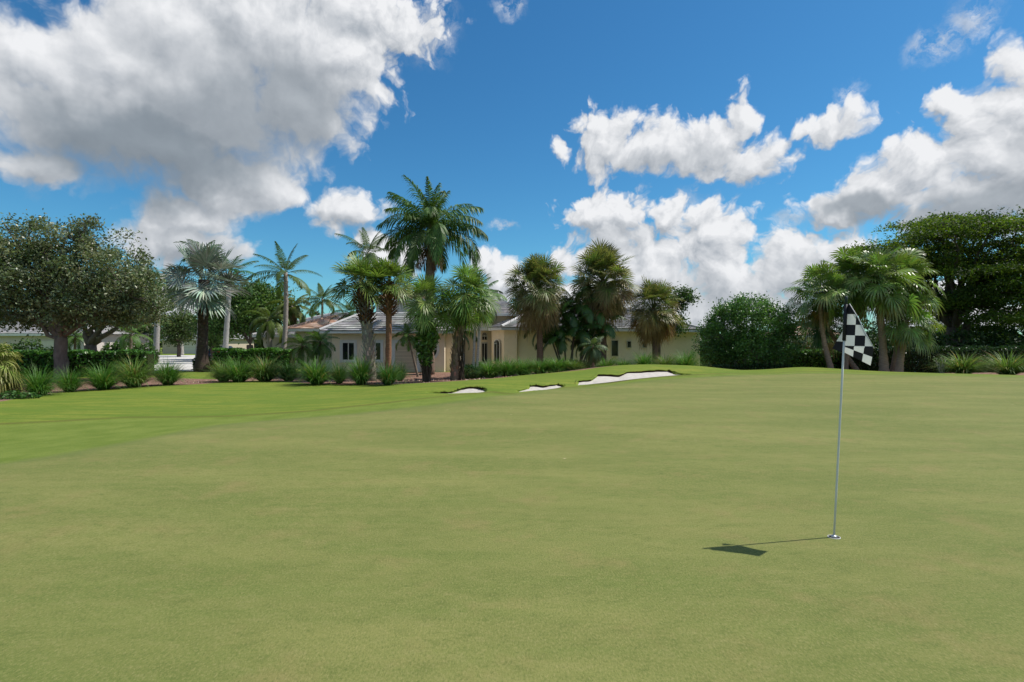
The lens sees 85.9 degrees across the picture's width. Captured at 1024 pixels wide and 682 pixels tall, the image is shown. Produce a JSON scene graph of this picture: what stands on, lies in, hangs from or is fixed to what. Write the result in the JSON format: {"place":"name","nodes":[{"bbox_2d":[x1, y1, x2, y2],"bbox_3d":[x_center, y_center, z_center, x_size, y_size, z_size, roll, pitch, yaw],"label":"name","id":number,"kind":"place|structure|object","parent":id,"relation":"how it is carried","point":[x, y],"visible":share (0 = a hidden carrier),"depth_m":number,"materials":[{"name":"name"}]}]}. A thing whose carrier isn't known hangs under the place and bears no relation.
{"place":"outdoors","nodes":[
{"label":"outdoors","id":0,"kind":"place"},
{"bbox_2d":[154,355,194,370],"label":"driveway","id":1,"kind":"structure","parent":0,"point":[186,359],"depth_m":56.69,"materials":[{"name":"concrete"}]},
{"bbox_2d":[0,342,1023,463],"bbox_3d":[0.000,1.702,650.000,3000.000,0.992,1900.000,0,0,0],"label":"fairway grass","id":2,"kind":"structure","parent":0,"point":[51,424],"depth_m":17.08,"materials":[{"name":"plant"}]},
{"bbox_2d":[5,338,53,354],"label":"leafy shrub","id":3,"kind":"object","parent":2,"relation":"on","point":[17,346],"visible":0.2,"depth_m":42.97,"materials":[{"name":"green plant"}]},
{"bbox_2d":[67,328,83,349],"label":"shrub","id":4,"kind":"object","parent":2,"relation":"on","point":[70,337],"visible":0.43,"depth_m":43.99,"materials":[{"name":"green plant"}]},
{"bbox_2d":[0,322,151,354],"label":"house","id":5,"kind":"structure","parent":2,"relation":"on","point":[11,335],"depth_m":50.00,"materials":[{"name":"paint"}]},
{"bbox_2d":[30,341,53,349],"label":"garage door","id":6,"kind":"structure","parent":5,"relation":"in","point":[48,344],"depth_m":49.97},
{"bbox_2d":[3,348,154,377],"bbox_3d":[-24.656,1.267,31.383,7.538,1.684,1.631,0,0,-7],"label":"clipped hedge","id":7,"kind":"object","parent":2,"relation":"on","point":[41,360],"visible":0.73,"depth_m":30.92,"materials":[{"name":"green plant"}]},
{"bbox_2d":[71,361,141,389],"bbox_3d":[-17.065,1.315,22.985,2.872,1.390,2.845,0,0,-12],"label":"fountain grass clump","id":8,"kind":"object","parent":2,"relation":"on","point":[103,379],"visible":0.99,"depth_m":22.74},
{"bbox_2d":[38,261,175,351],"bbox_3d":[-27.531,-1.796,37.217,9.842,7.949,5.508,0,0,0],"label":"oak tree","id":9,"kind":"object","parent":2,"relation":"on","point":[91,341],"visible":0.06,"depth_m":36.85,"materials":[{"name":"green plant"}]},
{"bbox_2d":[100,342,160,364],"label":"leafy shrub","id":10,"kind":"object","parent":2,"relation":"on","point":[118,346],"visible":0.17,"depth_m":45.95,"materials":[{"name":"green plant"}]},
{"bbox_2d":[110,324,153,348],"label":"date palm","id":11,"kind":"object","parent":2,"relation":"on","point":[124,337],"visible":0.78,"depth_m":43.90,"materials":[{"name":"green plant"}]},
{"bbox_2d":[113,297,173,343],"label":"broadleaf tree","id":12,"kind":"object","parent":2,"relation":"on","point":[143,328],"visible":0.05,"depth_m":57.87,"materials":[{"name":"green plant"}]},
{"bbox_2d":[143,267,184,362],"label":"royal palm","id":13,"kind":"object","parent":2,"relation":"on","point":[156,340],"visible":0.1,"depth_m":50.83,"materials":[{"name":"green plant"}]},
{"bbox_2d":[149,310,196,356],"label":"round tree","id":14,"kind":"object","parent":2,"relation":"on","point":[175,336],"visible":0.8,"depth_m":69.32,"materials":[{"name":"green plant"}]},
{"bbox_2d":[173,239,223,357],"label":"royal palm","id":15,"kind":"object","parent":2,"relation":"on","point":[184,258],"visible":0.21,"depth_m":54.77,"materials":[{"name":"green plant"}]},
{"bbox_2d":[158,239,250,371],"bbox_3d":[-20.637,-2.393,36.762,5.922,9.160,5.945,0,0,0],"label":"silver fan palm","id":16,"kind":"object","parent":2,"relation":"on","point":[186,290],"visible":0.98,"depth_m":35.93,"materials":[{"name":"green plant"}]},
{"bbox_2d":[162,333,253,353],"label":"house","id":17,"kind":"structure","parent":2,"relation":"on","point":[190,348],"depth_m":88.00,"materials":[{"name":"paint"}]},
{"bbox_2d":[183,341,195,353],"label":"garage door","id":18,"kind":"structure","parent":17,"relation":"in","point":[186,347],"depth_m":87.95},
{"bbox_2d":[179,281,240,357],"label":"broadleaf tree","id":19,"kind":"object","parent":2,"relation":"on","point":[215,342],"visible":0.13,"depth_m":59.45,"materials":[{"name":"green plant"}]},
{"bbox_2d":[202,254,259,351],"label":"royal palm","id":20,"kind":"object","parent":2,"relation":"on","point":[226,331],"visible":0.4,"depth_m":49.84,"materials":[{"name":"green plant"}]},
{"bbox_2d":[204,354,269,381],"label":"fountain grass clump","id":21,"kind":"object","parent":2,"relation":"on","point":[235,373],"visible":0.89,"depth_m":27.51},
{"bbox_2d":[189,276,306,348],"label":"broadleaf tree","id":22,"kind":"object","parent":2,"relation":"on","point":[263,295],"visible":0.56,"depth_m":54.73,"materials":[{"name":"green plant"}]},
{"bbox_2d":[211,347,295,371],"bbox_3d":[-17.101,1.233,36.594,5.174,1.753,1.470,0,0,0],"label":"clipped hedge","id":23,"kind":"object","parent":2,"relation":"on","point":[244,353],"visible":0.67,"depth_m":36.10,"materials":[{"name":"green plant"}]},
{"bbox_2d":[234,354,292,381],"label":"fountain grass clump","id":24,"kind":"object","parent":2,"relation":"on","point":[271,372],"visible":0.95,"depth_m":27.93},
{"bbox_2d":[239,306,292,351],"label":"bottle palm","id":25,"kind":"object","parent":2,"relation":"on","point":[268,326],"visible":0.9,"depth_m":42.38,"materials":[{"name":"green plant"}]},
{"bbox_2d":[252,328,295,363],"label":"house","id":26,"kind":"structure","parent":2,"relation":"on","point":[275,340],"depth_m":46.00,"materials":[{"name":"paint"}]},
{"bbox_2d":[247,241,321,348],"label":"coconut palm","id":27,"kind":"object","parent":2,"relation":"on","point":[284,280],"visible":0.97,"depth_m":38.86,"materials":[{"name":"green plant"}]},
{"bbox_2d":[265,294,312,335],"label":"bottle palm","id":28,"kind":"object","parent":2,"relation":"on","point":[294,312],"visible":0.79,"depth_m":43.67,"materials":[{"name":"green plant"}]},
{"bbox_2d":[288,315,339,367],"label":"house","id":29,"kind":"structure","parent":2,"relation":"on","point":[302,328],"depth_m":41.00,"materials":[{"name":"paint"}]},
{"bbox_2d":[285,353,346,384],"bbox_3d":[-9.011,1.225,25.472,3.605,1.561,3.574,0,0,12],"label":"fountain grass clump","id":30,"kind":"object","parent":2,"relation":"on","point":[315,375],"visible":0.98,"depth_m":25.20,"materials":[{"name":"plant"}]},
{"bbox_2d":[298,283,345,319],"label":"coconut palm","id":31,"kind":"object","parent":2,"relation":"on","point":[313,308],"visible":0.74,"depth_m":55.80,"materials":[{"name":"green plant"}]},
{"bbox_2d":[298,312,353,323],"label":"house","id":32,"kind":"structure","parent":2,"relation":"on","point":[317,316],"depth_m":74.57,"materials":[{"name":"paint"}]},
{"bbox_2d":[330,299,357,320],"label":"date palm","id":33,"kind":"object","parent":2,"relation":"on","point":[351,313],"visible":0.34,"depth_m":40.68,"materials":[{"name":"green plant"}]},
{"bbox_2d":[335,227,388,280],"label":"coconut palm","id":34,"kind":"object","parent":2,"relation":"on","point":[364,239],"visible":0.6,"depth_m":43.60,"materials":[{"name":"green plant"}]},
{"bbox_2d":[428,385,486,392],"bbox_3d":[-1.901,1.778,19.548,2.179,0.325,2.296,0,0,0],"label":"sand bunker","id":35,"kind":"object","parent":2,"relation":"on","point":[471,389],"visible":0.46,"depth_m":19.57},
{"bbox_2d":[319,293,700,371],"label":"house","id":36,"kind":"structure","parent":2,"relation":"on","point":[500,338],"depth_m":37.65,"materials":[{"name":"paint"}]},
{"bbox_2d":[340,340,356,362],"bbox_3d":[-10.702,0.671,35.975,1.113,1.473,0.080,0,0,0],"label":"window","id":37,"kind":"structure","parent":36,"relation":"in","point":[347,347],"depth_m":35.95,"materials":[{"name":"black glass"}]},
{"bbox_2d":[374,340,382,362],"bbox_3d":[-8.951,0.671,35.975,1.080,1.473,0.080,0,0,0],"label":"window","id":38,"kind":"structure","parent":36,"relation":"in","point":[379,343],"depth_m":35.95,"materials":[{"name":"black glass"}]},
{"bbox_2d":[395,343,416,371],"bbox_3d":[-6.930,1.090,35.990,1.424,1.879,0.040,0,0,0],"label":"garage door","id":39,"kind":"structure","parent":36,"relation":"in","point":[403,356],"depth_m":35.97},
{"bbox_2d":[481,342,486,364],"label":"front door","id":40,"kind":"structure","parent":36,"relation":"in","point":[483,344],"depth_m":40.54,"materials":[{"name":"black glass"}]},
{"bbox_2d":[494,339,499,361],"bbox_3d":[-1.077,0.680,38.504,0.328,1.600,1.240,0,0,-36],"label":"arched window","id":41,"kind":"structure","parent":36,"relation":"in","point":[496,343],"depth_m":38.38,"materials":[{"name":"black glass"}]},
{"bbox_2d":[611,340,618,356],"bbox_3d":[7.201,0.508,38.526,0.526,1.156,0.080,0,0,0],"label":"window","id":42,"kind":"structure","parent":36,"relation":"in","point":[614,343],"depth_m":38.54,"materials":[{"name":"black glass"}]},
{"bbox_2d":[0,373,1023,681],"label":"putting green","id":43,"kind":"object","parent":2,"relation":"on","point":[664,531],"visible":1,"depth_m":4.72,"materials":[{"name":"plant"}]},
{"bbox_2d":[832,296,874,534],"bbox_3d":[2.972,0.709,4.787,0.115,2.213,0.338,0,0,-45],"label":"golf flagstick","id":44,"kind":"object","parent":43,"relation":"on","point":[853,340],"visible":0.98,"depth_m":4.83,"materials":[{"name":"fabric"}]},
{"bbox_2d":[0,365,1023,400],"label":"mulch bed","id":45,"kind":"object","parent":2,"relation":"on","point":[440,375],"visible":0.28,"depth_m":27.94,"materials":[{"name":"soil"}]},
{"bbox_2d":[0,340,27,396],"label":"yellow fan palm","id":46,"kind":"object","parent":45,"relation":"on","point":[8,381],"visible":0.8,"depth_m":19.55,"materials":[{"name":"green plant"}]},
{"bbox_2d":[0,390,41,398],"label":"leafy shrub","id":47,"kind":"object","parent":45,"relation":"on","point":[22,395],"visible":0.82,"depth_m":18.75,"materials":[{"name":"green plant"}]},
{"bbox_2d":[2,362,75,394],"bbox_3d":[-17.206,1.326,19.986,2.440,1.358,2.417,0,0,0],"label":"fountain grass clump","id":48,"kind":"object","parent":45,"relation":"on","point":[40,385],"visible":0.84,"depth_m":19.82,"materials":[{"name":"plant"}]},
{"bbox_2d":[49,366,92,392],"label":"fountain grass clump","id":49,"kind":"object","parent":45,"relation":"on","point":[73,382],"visible":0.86,"depth_m":21.64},
{"bbox_2d":[0,208,187,379],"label":"oak tree","id":50,"kind":"object","parent":45,"relation":"on","point":[63,280],"visible":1,"depth_m":27.77,"materials":[{"name":"green plant"}]},
{"bbox_2d":[105,351,165,386],"bbox_3d":[-16.674,1.204,24.232,3.452,1.620,3.274,0,0,0],"label":"fountain grass clump","id":51,"kind":"object","parent":45,"relation":"on","point":[142,377],"visible":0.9,"depth_m":23.98,"materials":[{"name":"plant"}]},
{"bbox_2d":[147,355,194,384],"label":"fountain grass clump","id":52,"kind":"object","parent":45,"relation":"on","point":[172,373],"visible":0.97,"depth_m":25.21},
{"bbox_2d":[196,357,250,381],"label":"fountain grass clump","id":53,"kind":"object","parent":45,"relation":"on","point":[213,372],"visible":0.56,"depth_m":28.44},
{"bbox_2d":[267,359,303,380],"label":"fountain grass clump","id":54,"kind":"object","parent":45,"relation":"on","point":[288,377],"visible":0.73,"depth_m":28.61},
{"bbox_2d":[283,331,319,375],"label":"date palm","id":55,"kind":"object","parent":45,"relation":"on","point":[301,340],"visible":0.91,"depth_m":32.83,"materials":[{"name":"green plant"}]},
{"bbox_2d":[302,330,339,367],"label":"date palm","id":56,"kind":"object","parent":45,"relation":"on","point":[322,347],"visible":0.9,"depth_m":33.17,"materials":[{"name":"green plant"}]},
{"bbox_2d":[145,374,529,386],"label":"leaf litter","id":57,"kind":"object","parent":45,"relation":"on","point":[368,381],"visible":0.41,"depth_m":27.52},
{"bbox_2d":[326,357,350,382],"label":"fountain grass clump","id":58,"kind":"object","parent":45,"relation":"on","point":[337,370],"visible":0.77,"depth_m":26.03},
{"bbox_2d":[327,251,390,380],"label":"cabbage palm","id":59,"kind":"object","parent":45,"relation":"on","point":[358,268],"visible":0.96,"depth_m":28.72,"materials":[{"name":"green plant"}]},
{"bbox_2d":[339,353,380,384],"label":"fountain grass clump","id":60,"kind":"object","parent":45,"relation":"on","point":[359,374],"visible":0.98,"depth_m":25.11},
{"bbox_2d":[365,355,409,384],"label":"fountain grass clump","id":61,"kind":"object","parent":45,"relation":"on","point":[386,376],"visible":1,"depth_m":24.24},
{"bbox_2d":[357,256,419,368],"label":"cabbage palm","id":62,"kind":"object","parent":45,"relation":"on","point":[398,287],"visible":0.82,"depth_m":29.25,"materials":[{"name":"green plant"}]},
{"bbox_2d":[388,361,413,380],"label":"fountain grass clump","id":63,"kind":"object","parent":45,"relation":"on","point":[402,370],"visible":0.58,"depth_m":29.16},
{"bbox_2d":[392,323,418,376],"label":"date palm","id":64,"kind":"object","parent":45,"relation":"on","point":[405,337],"visible":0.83,"depth_m":32.94,"materials":[{"name":"green plant"}]},
{"bbox_2d":[402,273,455,381],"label":"cabbage palm","id":65,"kind":"object","parent":45,"relation":"on","point":[423,287],"visible":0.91,"depth_m":26.10,"materials":[{"name":"green plant"}]},
{"bbox_2d":[413,312,440,381],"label":"climbing vine","id":66,"kind":"object","parent":65,"relation":"attached to","point":[430,338],"visible":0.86,"depth_m":26.09,"materials":[{"name":"green plant"}]},
{"bbox_2d":[375,175,488,374],"bbox_3d":[-4.855,-3.748,33.861,7.001,11.897,7.172,0,0,0],"label":"royal palm","id":67,"kind":"object","parent":45,"relation":"on","point":[432,239],"visible":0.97,"depth_m":33.32,"materials":[{"name":"green plant"}]},
{"bbox_2d":[432,262,503,380],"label":"cabbage palm","id":68,"kind":"object","parent":45,"relation":"on","point":[471,279],"visible":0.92,"depth_m":26.93,"materials":[{"name":"green plant"}]},
{"bbox_2d":[455,301,469,379],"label":"climbing fern","id":69,"kind":"object","parent":68,"relation":"attached to","point":[462,363],"visible":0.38,"depth_m":26.96,"materials":[{"name":"green plant"}]},
{"bbox_2d":[464,364,481,379],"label":"leafy shrub","id":70,"kind":"object","parent":45,"relation":"on","point":[472,375],"visible":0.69,"depth_m":30.87,"materials":[{"name":"green plant"}]},
{"bbox_2d":[452,277,499,367],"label":"slender palm","id":71,"kind":"object","parent":45,"relation":"on","point":[474,335],"visible":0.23,"depth_m":31.43,"materials":[{"name":"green plant"}]},
{"bbox_2d":[461,280,507,375],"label":"slender palm","id":72,"kind":"object","parent":45,"relation":"on","point":[500,295],"visible":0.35,"depth_m":31.43,"materials":[{"name":"green plant"}]},
{"bbox_2d":[467,356,508,377],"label":"fountain grass clump","id":73,"kind":"object","parent":45,"relation":"on","point":[491,372],"visible":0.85,"depth_m":26.87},
{"bbox_2d":[485,355,525,376],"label":"fountain grass clump","id":74,"kind":"object","parent":45,"relation":"on","point":[511,371],"visible":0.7,"depth_m":27.05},
{"bbox_2d":[504,356,543,374],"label":"fountain grass clump","id":75,"kind":"object","parent":45,"relation":"on","point":[525,370],"visible":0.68,"depth_m":27.39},
{"bbox_2d":[501,252,572,366],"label":"skirted palm","id":76,"kind":"object","parent":45,"relation":"on","point":[538,308],"visible":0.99,"depth_m":32.33,"materials":[{"name":"green plant"}]},
{"bbox_2d":[518,355,563,374],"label":"fountain grass clump","id":77,"kind":"object","parent":45,"relation":"on","point":[536,365],"visible":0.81,"depth_m":27.66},
{"bbox_2d":[537,353,584,371],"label":"fountain grass clump","id":78,"kind":"object","parent":45,"relation":"on","point":[560,366],"visible":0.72,"depth_m":27.85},
{"bbox_2d":[547,359,597,372],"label":"leafy shrub","id":79,"kind":"object","parent":45,"relation":"on","point":[585,366],"visible":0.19,"depth_m":32.82,"materials":[{"name":"green plant"}]},
{"bbox_2d":[524,284,626,370],"bbox_3d":[3.802,-0.672,33.949,6.233,5.671,4.126,0,0,0],"label":"feather palm clump","id":80,"kind":"object","parent":45,"relation":"on","point":[576,329],"visible":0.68,"depth_m":33.24,"materials":[{"name":"green plant"}]},
{"bbox_2d":[564,358,591,369],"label":"fountain grass clump","id":81,"kind":"object","parent":45,"relation":"on","point":[578,366],"visible":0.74,"depth_m":28.30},
{"bbox_2d":[579,336,607,367],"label":"young palm","id":82,"kind":"object","parent":45,"relation":"on","point":[593,356],"visible":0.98,"depth_m":29.35,"materials":[{"name":"green plant"}]},
{"bbox_2d":[568,238,639,361],"bbox_3d":[5.627,-2.100,34.017,4.601,8.580,4.697,0,0,0],"label":"skirted palm","id":83,"kind":"object","parent":45,"relation":"on","point":[598,259],"visible":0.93,"depth_m":33.26,"materials":[{"name":"green plant"}]},
{"bbox_2d":[596,355,621,366],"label":"fountain grass clump","id":84,"kind":"object","parent":45,"relation":"on","point":[604,363],"visible":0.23,"depth_m":31.23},
{"bbox_2d":[627,350,658,364],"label":"fountain grass clump","id":85,"kind":"object","parent":45,"relation":"on","point":[642,359],"visible":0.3,"depth_m":31.36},
{"bbox_2d":[624,274,684,363],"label":"skirted palm","id":86,"kind":"object","parent":45,"relation":"on","point":[649,327],"visible":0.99,"depth_m":33.69,"materials":[{"name":"green plant"}]},
{"bbox_2d":[691,291,808,367],"bbox_3d":[15.146,-0.525,35.099,6.573,5.429,5.831,0,0,36],"label":"round bush tree","id":87,"kind":"object","parent":45,"relation":"on","point":[730,343],"visible":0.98,"depth_m":34.21,"materials":[{"name":"green plant"}]},
{"bbox_2d":[780,258,854,367],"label":"fountain palm","id":88,"kind":"object","parent":45,"relation":"on","point":[830,291],"visible":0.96,"depth_m":32.71,"materials":[{"name":"green plant"}]},
{"bbox_2d":[796,304,859,369],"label":"fountain palm","id":89,"kind":"object","parent":45,"relation":"on","point":[815,338],"visible":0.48,"depth_m":33.65,"materials":[{"name":"green plant"}]},
{"bbox_2d":[810,244,889,368],"bbox_3d":[20.647,-1.841,33.917,4.283,8.032,4.342,0,0,30],"label":"fountain palm","id":90,"kind":"object","parent":45,"relation":"on","point":[844,257],"visible":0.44,"depth_m":32.94,"materials":[{"name":"green plant"}]},
{"bbox_2d":[838,244,933,371],"bbox_3d":[21.629,-1.768,32.151,4.923,7.748,4.825,0,0,-45],"label":"fountain palm","id":91,"kind":"object","parent":45,"relation":"on","point":[885,301],"visible":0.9,"depth_m":31.52,"materials":[{"name":"green plant"}]},
{"bbox_2d":[875,247,945,371],"bbox_3d":[23.821,-1.809,33.564,4.293,8.002,4.163,0,0,29],"label":"fountain palm","id":92,"kind":"object","parent":45,"relation":"on","point":[915,262],"visible":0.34,"depth_m":32.68,"materials":[{"name":"green plant"}]},
{"bbox_2d":[517,382,565,391],"bbox_3d":[1.086,1.762,20.303,1.554,0.301,3.732,0,0,20],"label":"sand bunker","id":93,"kind":"object","parent":2,"relation":"on","point":[536,386],"visible":0.51,"depth_m":20.70},
{"bbox_2d":[149,310,1023,350],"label":"tree line","id":94,"kind":"object","parent":2,"relation":"on","point":[316,313],"visible":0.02,"depth_m":84.22,"materials":[{"name":"green plant"}]},
{"bbox_2d":[574,369,691,384],"bbox_3d":[5.000,1.590,24.380,7.899,0.513,2.253,0,0,-37],"label":"sand bunker","id":95,"kind":"object","parent":2,"relation":"on","point":[623,375],"visible":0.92,"depth_m":24.48},
{"bbox_2d":[653,353,677,364],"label":"fountain grass clump","id":96,"kind":"object","parent":2,"relation":"on","point":[662,361],"visible":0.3,"depth_m":31.33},
{"bbox_2d":[658,281,703,358],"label":"broadleaf tree","id":97,"kind":"object","parent":2,"relation":"on","point":[684,293],"visible":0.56,"depth_m":38.66,"materials":[{"name":"green plant"}]},
{"bbox_2d":[669,349,708,366],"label":"fountain grass clump","id":98,"kind":"object","parent":2,"relation":"on","point":[682,360],"visible":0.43,"depth_m":31.28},
{"bbox_2d":[701,364,792,369],"bbox_3d":[14.419,1.731,33.811,5.665,0.706,0.896,0,0,-4],"label":"mulch bed","id":99,"kind":"object","parent":2,"relation":"on","point":[748,367],"visible":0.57,"depth_m":33.56,"materials":[{"name":"brown soil"}]},
{"bbox_2d":[700,341,803,365],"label":"garden hedge","id":100,"kind":"object","parent":2,"relation":"on","point":[714,362],"visible":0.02,"depth_m":44.40,"materials":[{"name":"green plant"}]},
{"bbox_2d":[772,348,839,368],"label":"clipped hedge","id":101,"kind":"object","parent":2,"relation":"on","point":[813,360],"visible":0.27,"depth_m":36.40,"materials":[{"name":"green plant"}]},
{"bbox_2d":[818,317,911,350],"bbox_3d":[25.614,0.217,40.066,7.516,3.891,2.550,0,0,0],"label":"leafy shrub","id":102,"kind":"object","parent":2,"relation":"on","point":[872,337],"visible":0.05,"depth_m":39.64,"materials":[{"name":"green plant"}]},
{"bbox_2d":[870,289,945,371],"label":"fountain palm","id":103,"kind":"object","parent":2,"relation":"on","point":[907,333],"visible":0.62,"depth_m":31.43,"materials":[{"name":"green plant"}]},
{"bbox_2d":[838,345,1023,372],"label":"clipped hedge","id":104,"kind":"object","parent":2,"relation":"on","point":[915,361],"visible":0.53,"depth_m":35.30,"materials":[{"name":"green plant"}]},
{"bbox_2d":[841,206,1023,346],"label":"spreading tree","id":105,"kind":"object","parent":2,"relation":"on","point":[990,285],"visible":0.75,"depth_m":43.66,"materials":[{"name":"green plant"}]},
{"bbox_2d":[932,356,948,372],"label":"bare shrub","id":106,"kind":"object","parent":2,"relation":"on","point":[942,365],"visible":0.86,"depth_m":31.39,"materials":[{"name":"green plant"}]},
{"bbox_2d":[927,350,1000,373],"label":"fountain grass clump","id":107,"kind":"object","parent":2,"relation":"on","point":[956,366],"visible":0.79,"depth_m":30.82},
{"bbox_2d":[911,324,1023,350],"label":"leafy shrub","id":108,"kind":"object","parent":2,"relation":"on","point":[993,339],"visible":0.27,"depth_m":43.66,"materials":[{"name":"green plant"}]},
{"bbox_2d":[978,349,1023,374],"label":"fountain grass clump","id":109,"kind":"object","parent":2,"relation":"on","point":[1012,367],"visible":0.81,"depth_m":30.83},
{"bbox_2d":[0,0,1023,341],"label":"sky","id":110,"kind":"structure","parent":0,"point":[726,148],"materials":[{"name":"blue"}]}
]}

